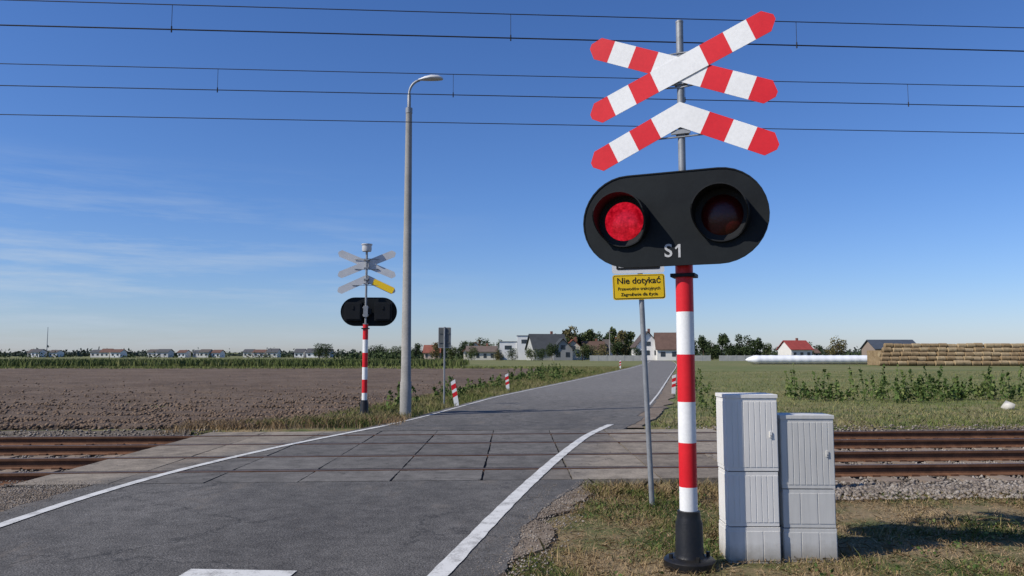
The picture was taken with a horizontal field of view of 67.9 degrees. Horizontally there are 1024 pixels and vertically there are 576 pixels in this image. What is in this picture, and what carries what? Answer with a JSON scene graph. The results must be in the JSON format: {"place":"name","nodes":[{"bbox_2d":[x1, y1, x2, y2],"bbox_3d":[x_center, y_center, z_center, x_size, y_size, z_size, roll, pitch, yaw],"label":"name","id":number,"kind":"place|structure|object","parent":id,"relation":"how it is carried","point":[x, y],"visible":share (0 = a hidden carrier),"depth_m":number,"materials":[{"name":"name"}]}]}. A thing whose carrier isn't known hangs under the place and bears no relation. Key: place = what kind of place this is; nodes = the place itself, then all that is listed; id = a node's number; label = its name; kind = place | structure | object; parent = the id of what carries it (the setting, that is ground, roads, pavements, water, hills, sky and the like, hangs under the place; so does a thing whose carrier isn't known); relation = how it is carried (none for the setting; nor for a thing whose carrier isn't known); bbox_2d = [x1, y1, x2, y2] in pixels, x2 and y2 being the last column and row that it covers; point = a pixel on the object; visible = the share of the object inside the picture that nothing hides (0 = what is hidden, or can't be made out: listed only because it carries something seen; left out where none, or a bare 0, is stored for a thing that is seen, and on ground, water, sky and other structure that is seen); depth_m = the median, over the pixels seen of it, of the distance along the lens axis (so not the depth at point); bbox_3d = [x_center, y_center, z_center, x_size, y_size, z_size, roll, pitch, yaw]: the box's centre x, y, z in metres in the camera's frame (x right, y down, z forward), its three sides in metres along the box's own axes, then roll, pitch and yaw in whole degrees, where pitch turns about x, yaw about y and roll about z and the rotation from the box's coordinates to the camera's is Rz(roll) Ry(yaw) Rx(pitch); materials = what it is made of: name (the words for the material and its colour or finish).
{"place":"outdoors","nodes":[
{"label":"outdoors","id":0,"kind":"place"},
{"bbox_2d":[0,357,468,367],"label":"crop field","id":1,"kind":"structure","parent":0,"point":[355,362],"depth_m":85.90,"materials":[{"name":"green plant"}]},
{"bbox_2d":[0,367,549,430],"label":"ploughed field","id":2,"kind":"structure","parent":0,"point":[200,384],"depth_m":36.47,"materials":[{"name":"soil"}]},
{"bbox_2d":[0,360,675,575],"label":"road","id":3,"kind":"structure","parent":0,"point":[402,528],"depth_m":7.74,"materials":[{"name":"grey asphalt"}]},
{"bbox_2d":[0,361,676,575],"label":"road marking","id":4,"kind":"object","parent":3,"relation":"on","point":[451,561],"visible":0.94,"depth_m":7.94,"materials":[{"name":"paint"}]},
{"bbox_2d":[424,353,440,358],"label":"walls","id":5,"kind":"structure","parent":0,"point":[429,356],"depth_m":246.02,"materials":[{"name":"paint"}]},
{"bbox_2d":[422,345,442,352],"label":"roof","id":6,"kind":"structure","parent":5,"relation":"on","point":[427,348],"depth_m":247.38,"materials":[{"name":"tile"}]},
{"bbox_2d":[0,353,1023,575],"bbox_3d":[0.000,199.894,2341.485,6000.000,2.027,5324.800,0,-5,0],"label":"ground","id":7,"kind":"structure","parent":0,"point":[714,365],"depth_m":8.64,"materials":[{"name":"green plant"}]},
{"bbox_2d":[31,350,46,356],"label":"walls","id":8,"kind":"structure","parent":7,"relation":"on","point":[44,352],"depth_m":463.56,"materials":[{"name":"white paint"}]},
{"bbox_2d":[49,351,63,356],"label":"walls","id":9,"kind":"structure","parent":7,"relation":"on","point":[59,353],"depth_m":469.72,"materials":[{"name":"paint"}]},
{"bbox_2d":[110,350,126,356],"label":"walls","id":10,"kind":"structure","parent":7,"relation":"on","point":[124,352],"depth_m":444.45,"materials":[{"name":"white paint"}]},
{"bbox_2d":[156,350,173,356],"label":"walls","id":11,"kind":"structure","parent":7,"relation":"on","point":[170,352],"depth_m":454.58,"materials":[{"name":"white paint"}]},
{"bbox_2d":[177,351,190,357],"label":"walls","id":12,"kind":"structure","parent":7,"relation":"on","point":[188,353],"depth_m":443.44,"materials":[{"name":"paint"}]},
{"bbox_2d":[199,350,211,357],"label":"walls","id":13,"kind":"structure","parent":7,"relation":"on","point":[204,353],"depth_m":443.14,"materials":[{"name":"paint"}]},
{"bbox_2d":[267,350,280,356],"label":"walls","id":14,"kind":"structure","parent":7,"relation":"on","point":[278,353],"depth_m":449.62,"materials":[{"name":"paint"}]},
{"bbox_2d":[266,348,281,352],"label":"roof","id":15,"kind":"structure","parent":14,"relation":"on","point":[272,350],"depth_m":451.39,"materials":[{"name":"tile"}]},
{"bbox_2d":[151,413,409,434],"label":"dry grass","id":16,"kind":"structure","parent":7,"relation":"on","point":[277,425],"depth_m":17.30,"materials":[{"name":"plant"}]},
{"bbox_2d":[0,365,569,368],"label":"field margin grass","id":17,"kind":"structure","parent":7,"relation":"on","point":[247,367],"depth_m":78.11,"materials":[{"name":"green plant"}]},
{"bbox_2d":[294,350,305,357],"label":"walls","id":18,"kind":"structure","parent":7,"relation":"on","point":[303,355],"depth_m":441.96,"materials":[{"name":"paint"}]},
{"bbox_2d":[312,343,325,358],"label":"tree","id":19,"kind":"object","parent":7,"relation":"on","point":[318,351],"visible":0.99,"depth_m":297.93,"materials":[{"name":"green plant"}]},
{"bbox_2d":[322,343,333,357],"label":"tree","id":20,"kind":"object","parent":7,"relation":"on","point":[326,351],"visible":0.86,"depth_m":308.21,"materials":[{"name":"green plant"}]},
{"bbox_2d":[0,374,676,575],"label":"gravel shoulder","id":21,"kind":"object","parent":7,"relation":"on","point":[659,406],"visible":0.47,"depth_m":8.72},
{"bbox_2d":[0,480,615,575],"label":"gravel stones","id":22,"kind":"object","parent":21,"relation":"on","point":[22,501],"visible":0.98,"depth_m":8.51,"materials":[{"name":"grey gravel"}]},
{"bbox_2d":[11,429,718,487],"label":"level crossing deck","id":23,"kind":"structure","parent":7,"relation":"on","point":[629,475],"depth_m":11.99,"materials":[{"name":"concrete"}]},
{"bbox_2d":[337,243,396,414],"bbox_3d":[-3.925,1.133,20.541,1.599,4.690,0.596,0,-5,-3],"label":"level crossing signal","id":24,"kind":"object","parent":7,"relation":"on","point":[365,312],"visible":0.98,"depth_m":20.59,"materials":[{"name":"red paint"}]},
{"bbox_2d":[375,344,387,356],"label":"tree","id":25,"kind":"object","parent":7,"relation":"on","point":[379,350],"visible":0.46,"depth_m":287.72,"materials":[{"name":"green plant"}]},
{"bbox_2d":[390,346,400,354],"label":"tree","id":26,"kind":"object","parent":7,"relation":"on","point":[397,349],"visible":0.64,"depth_m":283.48,"materials":[{"name":"green plant"}]},
{"bbox_2d":[411,343,422,357],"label":"tree","id":27,"kind":"object","parent":7,"relation":"on","point":[417,349],"visible":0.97,"depth_m":258.86,"materials":[{"name":"green plant"}]},
{"bbox_2d":[400,75,442,416],"bbox_3d":[-2.447,-1.192,20.643,1.095,9.440,0.310,0,-5,0],"label":"street lamp","id":28,"kind":"object","parent":7,"relation":"on","point":[405,395],"visible":0.94,"depth_m":20.50,"materials":[{"name":"metal"}]},
{"bbox_2d":[233,365,628,427],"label":"verge grass","id":29,"kind":"structure","parent":7,"relation":"on","point":[437,403],"depth_m":25.23,"materials":[{"name":"green plant"}]},
{"bbox_2d":[0,348,861,358],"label":"distant hedge","id":30,"kind":"object","parent":7,"relation":"on","point":[384,354],"visible":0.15,"depth_m":280.25,"materials":[{"name":"green plant"}]},
{"bbox_2d":[0,345,861,356],"bbox_3d":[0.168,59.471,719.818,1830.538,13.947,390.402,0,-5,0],"label":"distant tree line","id":31,"kind":"object","parent":7,"relation":"on","point":[81,353],"visible":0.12,"depth_m":606.81,"materials":[{"name":"green plant"}]},
{"bbox_2d":[430,342,440,358],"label":"tree","id":32,"kind":"object","parent":7,"relation":"on","point":[436,352],"visible":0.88,"depth_m":238.62,"materials":[{"name":"green plant"}]},
{"bbox_2d":[438,327,450,405],"bbox_3d":[-2.160,2.546,24.275,0.410,2.600,0.062,0,-5,0],"label":"traffic sign","id":33,"kind":"object","parent":7,"relation":"on","point":[444,337],"visible":0.94,"depth_m":24.36,"materials":[{"name":"metal"}]},
{"bbox_2d":[445,345,458,358],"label":"tree","id":34,"kind":"object","parent":7,"relation":"on","point":[451,352],"visible":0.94,"depth_m":248.46,"materials":[{"name":"green plant"}]},
{"bbox_2d":[451,380,458,405],"bbox_3d":[-1.821,3.357,24.204,0.150,0.879,0.044,-9,-5,-1],"label":"delineator post","id":35,"kind":"object","parent":7,"relation":"on","point":[454,391],"visible":0.93,"depth_m":24.18,"materials":[{"name":"red paint"}]},
{"bbox_2d":[457,341,470,355],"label":"tree","id":36,"kind":"object","parent":7,"relation":"on","point":[462,347],"visible":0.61,"depth_m":249.09,"materials":[{"name":"green plant"}]},
{"bbox_2d":[464,346,478,359],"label":"tree","id":37,"kind":"object","parent":7,"relation":"on","point":[472,352],"visible":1,"depth_m":203.63,"materials":[{"name":"green plant"}]},
{"bbox_2d":[359,362,593,412],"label":"verge weeds","id":38,"kind":"object","parent":7,"relation":"on","point":[522,374],"visible":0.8,"depth_m":36.49,"materials":[{"name":"green plant"}]},
{"bbox_2d":[467,352,495,359],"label":"walls","id":39,"kind":"structure","parent":7,"relation":"on","point":[482,358],"depth_m":211.15,"materials":[{"name":"white paint"}]},
{"bbox_2d":[465,346,497,351],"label":"roof","id":40,"kind":"structure","parent":39,"relation":"on","point":[486,348],"depth_m":212.77,"materials":[{"name":"tile"}]},
{"bbox_2d":[475,337,489,345],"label":"tree","id":41,"kind":"object","parent":7,"relation":"on","point":[482,344],"visible":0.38,"depth_m":238.66,"materials":[{"name":"green plant"}]},
{"bbox_2d":[492,349,503,359],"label":"tree","id":42,"kind":"object","parent":7,"relation":"on","point":[497,356],"visible":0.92,"depth_m":196.72,"materials":[{"name":"green plant"}]},
{"bbox_2d":[505,374,509,390],"bbox_3d":[-0.211,4.196,33.767,0.150,0.794,0.044,-5,-5,0],"label":"delineator post","id":43,"kind":"object","parent":7,"relation":"on","point":[507,380],"visible":0.93,"depth_m":33.75,"materials":[{"name":"red paint"}]},
{"bbox_2d":[505,348,517,359],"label":"tree","id":44,"kind":"object","parent":7,"relation":"on","point":[512,352],"visible":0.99,"depth_m":194.86,"materials":[{"name":"green plant"}]},
{"bbox_2d":[0,450,1023,487],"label":"railway track","id":45,"kind":"structure","parent":7,"relation":"on","point":[869,466],"depth_m":11.52,"materials":[{"name":"rusty steel"},{"name":"brown metal"}]},
{"bbox_2d":[0,424,1023,501],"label":"ballast bed","id":46,"kind":"object","parent":7,"relation":"on","point":[111,433],"visible":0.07,"depth_m":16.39,"materials":[{"name":"grey gravel"}]},
{"bbox_2d":[0,430,1023,457],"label":"railway track","id":47,"kind":"structure","parent":46,"relation":"on","point":[55,446],"depth_m":14.81,"materials":[{"name":"rusty steel"},{"name":"brown metal"}]},
{"bbox_2d":[525,347,537,360],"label":"tree","id":48,"kind":"object","parent":7,"relation":"on","point":[531,354],"visible":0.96,"depth_m":185.00,"materials":[{"name":"green plant"}]},
{"bbox_2d":[535,348,549,360],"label":"tree","id":49,"kind":"object","parent":7,"relation":"on","point":[541,354],"visible":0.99,"depth_m":182.94,"materials":[{"name":"green plant"}]},
{"bbox_2d":[546,343,560,359],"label":"tree","id":50,"kind":"object","parent":7,"relation":"on","point":[553,349],"visible":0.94,"depth_m":188.70,"materials":[{"name":"green plant"}]},
{"bbox_2d":[551,339,572,359],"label":"walls","id":51,"kind":"structure","parent":7,"relation":"on","point":[568,348],"depth_m":195.86,"materials":[{"name":"white paint"}]},
{"bbox_2d":[562,325,577,341],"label":"tree","id":52,"kind":"object","parent":7,"relation":"on","point":[568,333],"visible":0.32,"depth_m":225.28,"materials":[{"name":"green plant"}]},
{"bbox_2d":[569,340,583,359],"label":"walls","id":53,"kind":"structure","parent":7,"relation":"on","point":[573,343],"depth_m":217.81,"materials":[{"name":"white paint"}]},
{"bbox_2d":[575,334,584,345],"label":"tree","id":54,"kind":"object","parent":7,"relation":"on","point":[579,339],"visible":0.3,"depth_m":229.00,"materials":[{"name":"green plant"}]},
{"bbox_2d":[574,343,590,360],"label":"tree","id":55,"kind":"object","parent":7,"relation":"on","point":[585,349],"visible":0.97,"depth_m":179.33,"materials":[{"name":"green plant"}]},
{"bbox_2d":[582,329,594,340],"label":"tree","id":56,"kind":"object","parent":7,"relation":"on","point":[589,333],"visible":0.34,"depth_m":230.71,"materials":[{"name":"green plant"}]},
{"bbox_2d":[583,345,596,359],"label":"tree","id":57,"kind":"object","parent":7,"relation":"on","point":[591,351],"visible":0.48,"depth_m":179.85,"materials":[{"name":"green plant"}]},
{"bbox_2d":[591,344,608,354],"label":"tree","id":58,"kind":"object","parent":7,"relation":"on","point":[602,352],"visible":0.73,"depth_m":177.48,"materials":[{"name":"green plant"}]},
{"bbox_2d":[610,326,618,353],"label":"tree","id":59,"kind":"object","parent":7,"relation":"on","point":[613,332],"visible":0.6,"depth_m":213.94,"materials":[{"name":"green plant"}]},
{"bbox_2d":[610,342,623,354],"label":"tree","id":60,"kind":"object","parent":7,"relation":"on","point":[617,346],"visible":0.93,"depth_m":175.52,"materials":[{"name":"green plant"}]},
{"bbox_2d":[614,330,629,354],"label":"tree","id":61,"kind":"object","parent":7,"relation":"on","point":[624,350],"visible":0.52,"depth_m":207.47,"materials":[{"name":"green plant"}]},
{"bbox_2d":[622,331,634,354],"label":"tree","id":62,"kind":"object","parent":7,"relation":"on","point":[629,339],"visible":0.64,"depth_m":216.61,"materials":[{"name":"green plant"}]},
{"bbox_2d":[631,347,641,354],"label":"tree","id":63,"kind":"object","parent":7,"relation":"on","point":[638,351],"visible":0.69,"depth_m":180.79,"materials":[{"name":"green plant"}]},
{"bbox_2d":[612,265,665,505],"bbox_3d":[1.481,0.945,8.640,0.600,3.170,0.080,-2,-5,0],"label":"warning sign","id":64,"kind":"object","parent":7,"relation":"on","point":[640,286],"visible":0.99,"depth_m":8.68,"materials":[{"name":"galvanised steel"},{"name":"yellow paint"},{"name":"black paint"}]},
{"bbox_2d":[632,332,655,359],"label":"walls","id":65,"kind":"structure","parent":7,"relation":"on","point":[651,348],"depth_m":195.43,"materials":[{"name":"white paint"}]},
{"bbox_2d":[630,331,654,347],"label":"roof","id":66,"kind":"structure","parent":65,"relation":"on","point":[636,342],"depth_m":198.94,"materials":[{"name":"tile"}]},
{"bbox_2d":[640,342,655,354],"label":"windows","id":67,"kind":"structure","parent":65,"relation":"attached to","point":[648,344],"depth_m":195.29,"materials":[{"name":"grey glass"}]},
{"bbox_2d":[578,477,718,505],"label":"trackside grass","id":68,"kind":"structure","parent":7,"relation":"on","point":[635,486],"depth_m":9.33,"materials":[{"name":"green plant"}]},
{"bbox_2d":[590,355,753,360],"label":"concrete fence","id":69,"kind":"object","parent":7,"relation":"on","point":[639,357],"visible":0.42,"depth_m":167.25,"materials":[{"name":"grey concrete"}]},
{"bbox_2d":[672,375,675,393],"bbox_3d":[6.639,3.963,31.177,0.150,0.826,0.044,3,-5,0],"label":"delineator post","id":70,"kind":"object","parent":7,"relation":"on","point":[673,384],"visible":0.96,"depth_m":31.16,"materials":[{"name":"red paint"}]},
{"bbox_2d":[583,11,778,574],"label":"level crossing signal","id":71,"kind":"object","parent":7,"relation":"on","point":[682,220],"visible":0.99,"depth_m":6.23,"materials":[{"name":"red paint"}]},
{"bbox_2d":[676,368,715,416],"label":"verge weeds","id":72,"kind":"object","parent":7,"relation":"on","point":[705,389],"visible":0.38,"depth_m":29.18,"materials":[{"name":"green plant"}]},
{"bbox_2d":[696,335,712,354],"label":"tree","id":73,"kind":"object","parent":7,"relation":"on","point":[701,342],"visible":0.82,"depth_m":223.45,"materials":[{"name":"green plant"}]},
{"bbox_2d":[703,343,720,359],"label":"tree","id":74,"kind":"object","parent":7,"relation":"on","point":[714,351],"visible":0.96,"depth_m":219.47,"materials":[{"name":"green plant"}]},
{"bbox_2d":[717,333,728,354],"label":"tree","id":75,"kind":"object","parent":7,"relation":"on","point":[720,341],"visible":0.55,"depth_m":224.90,"materials":[{"name":"green plant"}]},
{"bbox_2d":[721,337,737,354],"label":"tree","id":76,"kind":"object","parent":7,"relation":"on","point":[730,349],"visible":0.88,"depth_m":219.93,"materials":[{"name":"green plant"}]},
{"bbox_2d":[735,333,744,354],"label":"tree","id":77,"kind":"object","parent":7,"relation":"on","point":[739,339],"visible":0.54,"depth_m":223.80,"materials":[{"name":"green plant"}]},
{"bbox_2d":[739,335,755,354],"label":"tree","id":78,"kind":"object","parent":7,"relation":"on","point":[747,349],"visible":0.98,"depth_m":220.96,"materials":[{"name":"green plant"}]},
{"bbox_2d":[715,393,780,563],"bbox_3d":[2.002,1.598,6.454,0.439,1.391,0.323,0,-5,0],"label":"utility cabinet","id":79,"kind":"object","parent":7,"relation":"on","point":[747,457],"visible":0.98,"depth_m":6.32,"materials":[{"name":"grey plastic"}]},
{"bbox_2d":[752,337,766,354],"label":"tree","id":80,"kind":"object","parent":7,"relation":"on","point":[758,345],"visible":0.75,"depth_m":224.16,"materials":[{"name":"green plant"}]},
{"bbox_2d":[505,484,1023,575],"bbox_3d":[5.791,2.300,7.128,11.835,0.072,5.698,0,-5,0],"label":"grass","id":81,"kind":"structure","parent":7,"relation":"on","point":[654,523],"depth_m":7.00,"materials":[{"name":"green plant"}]},
{"bbox_2d":[508,481,1023,575],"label":"dry grass","id":82,"kind":"structure","parent":7,"relation":"on","point":[873,537],"depth_m":6.95,"materials":[{"name":"plant"}]},
{"bbox_2d":[761,342,773,354],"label":"tree","id":83,"kind":"object","parent":7,"relation":"on","point":[768,350],"visible":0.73,"depth_m":237.21,"materials":[{"name":"green plant"}]},
{"bbox_2d":[574,484,1023,575],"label":"broadleaf weeds","id":84,"kind":"object","parent":7,"relation":"on","point":[888,573],"visible":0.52,"depth_m":6.67,"materials":[{"name":"green plant"}]},
{"bbox_2d":[745,355,866,363],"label":"silage bag","id":85,"kind":"object","parent":7,"relation":"on","point":[808,359],"visible":0.84,"depth_m":106.72,"materials":[{"name":"white plastic"}]},
{"bbox_2d":[777,413,837,562],"bbox_3d":[2.481,1.687,6.467,0.452,1.216,0.283,0,-5,1],"label":"utility cabinet","id":86,"kind":"object","parent":7,"relation":"on","point":[806,484],"visible":0.77,"depth_m":6.34,"materials":[{"name":"grey plastic"}]},
{"bbox_2d":[815,345,827,354],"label":"tree","id":87,"kind":"object","parent":7,"relation":"on","point":[819,348],"visible":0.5,"depth_m":258.01,"materials":[{"name":"green plant"}]},
{"bbox_2d":[824,335,847,354],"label":"tree","id":88,"kind":"object","parent":7,"relation":"on","point":[835,346],"visible":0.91,"depth_m":239.14,"materials":[{"name":"green plant"}]},
{"bbox_2d":[651,370,1023,426],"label":"meadow grass","id":89,"kind":"structure","parent":7,"relation":"on","point":[993,422],"depth_m":23.58,"materials":[{"name":"green plant"}]},
{"bbox_2d":[783,363,1023,402],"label":"tall weeds","id":90,"kind":"object","parent":7,"relation":"on","point":[919,389],"visible":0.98,"depth_m":27.42,"materials":[{"name":"green plant"}]},
{"bbox_2d":[867,343,1023,365],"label":"hay bale stack","id":91,"kind":"object","parent":7,"relation":"on","point":[959,354],"visible":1,"depth_m":95.66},
{"bbox_2d":[1001,401,1014,409],"bbox_3d":[15.058,3.618,23.055,0.383,0.398,0.295,-4,-6,37],"label":"field stone","id":92,"kind":"object","parent":7,"relation":"on","point":[1006,405],"visible":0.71,"depth_m":22.98,"materials":[{"name":"white stone"}]},
{"bbox_2d":[0,0,1023,352],"label":"sky","id":93,"kind":"structure","parent":0,"point":[135,233],"materials":[{"name":"blue"}]},
{"bbox_2d":[499,336,527,359],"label":"walls","id":94,"kind":"structure","parent":0,"point":[518,345],"depth_m":217.58,"materials":[{"name":"white paint"}]},
{"bbox_2d":[527,338,550,359],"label":"walls","id":95,"kind":"structure","parent":0,"point":[529,345],"depth_m":199.72,"materials":[{"name":"white paint"}]},
{"bbox_2d":[525,334,566,349],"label":"roof","id":96,"kind":"structure","parent":95,"relation":"on","point":[540,341],"depth_m":202.63,"materials":[{"name":"tile"}]},
{"bbox_2d":[656,350,676,359],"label":"walls","id":97,"kind":"structure","parent":0,"point":[668,354],"depth_m":191.50,"materials":[{"name":"white paint"}]},
{"bbox_2d":[654,332,676,349],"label":"roof","id":98,"kind":"structure","parent":97,"relation":"on","point":[665,341],"depth_m":193.37,"materials":[{"name":"tile"}]},
{"bbox_2d":[778,342,811,354],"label":"walls","id":99,"kind":"structure","parent":0,"point":[783,349],"depth_m":236.84,"materials":[{"name":"white paint"}]},
{"bbox_2d":[776,340,813,349],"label":"roof","id":100,"kind":"structure","parent":99,"relation":"on","point":[798,344],"depth_m":237.25,"materials":[{"name":"tile"}]},
{"bbox_2d":[860,340,914,354],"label":"farm barn","id":101,"kind":"structure","parent":0,"point":[871,345],"depth_m":228.42,"materials":[{"name":"tile"}]},
{"bbox_3d":[-61.000,-1.787,11.590,0.330,9.106,6.768,0,-5,0],"label":"overhead line mast","id":102,"kind":"object","parent":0,"visible":0},
{"bbox_2d":[0,0,1023,51],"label":"overhead line","id":103,"kind":"object","parent":102,"relation":"attached to","point":[510,37],"visible":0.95,"depth_m":12.38,"materials":[{"name":"black metal"}]},
{"bbox_2d":[0,63,1023,106],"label":"overhead line","id":104,"kind":"object","parent":102,"relation":"attached to","point":[453,94],"visible":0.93,"depth_m":15.53,"materials":[{"name":"black metal"}]},
{"bbox_2d":[0,114,1023,133],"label":"overhead line","id":105,"kind":"object","parent":102,"relation":"attached to","point":[475,123],"visible":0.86,"depth_m":18.07,"materials":[{"name":"black metal"}]},
{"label":"walls","id":106,"kind":"object","parent":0,"visible":0},
{"bbox_2d":[581,341,605,351],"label":"roof","id":107,"kind":"structure","parent":106,"relation":"on","point":[594,343],"depth_m":226.46,"materials":[{"name":"tile"}]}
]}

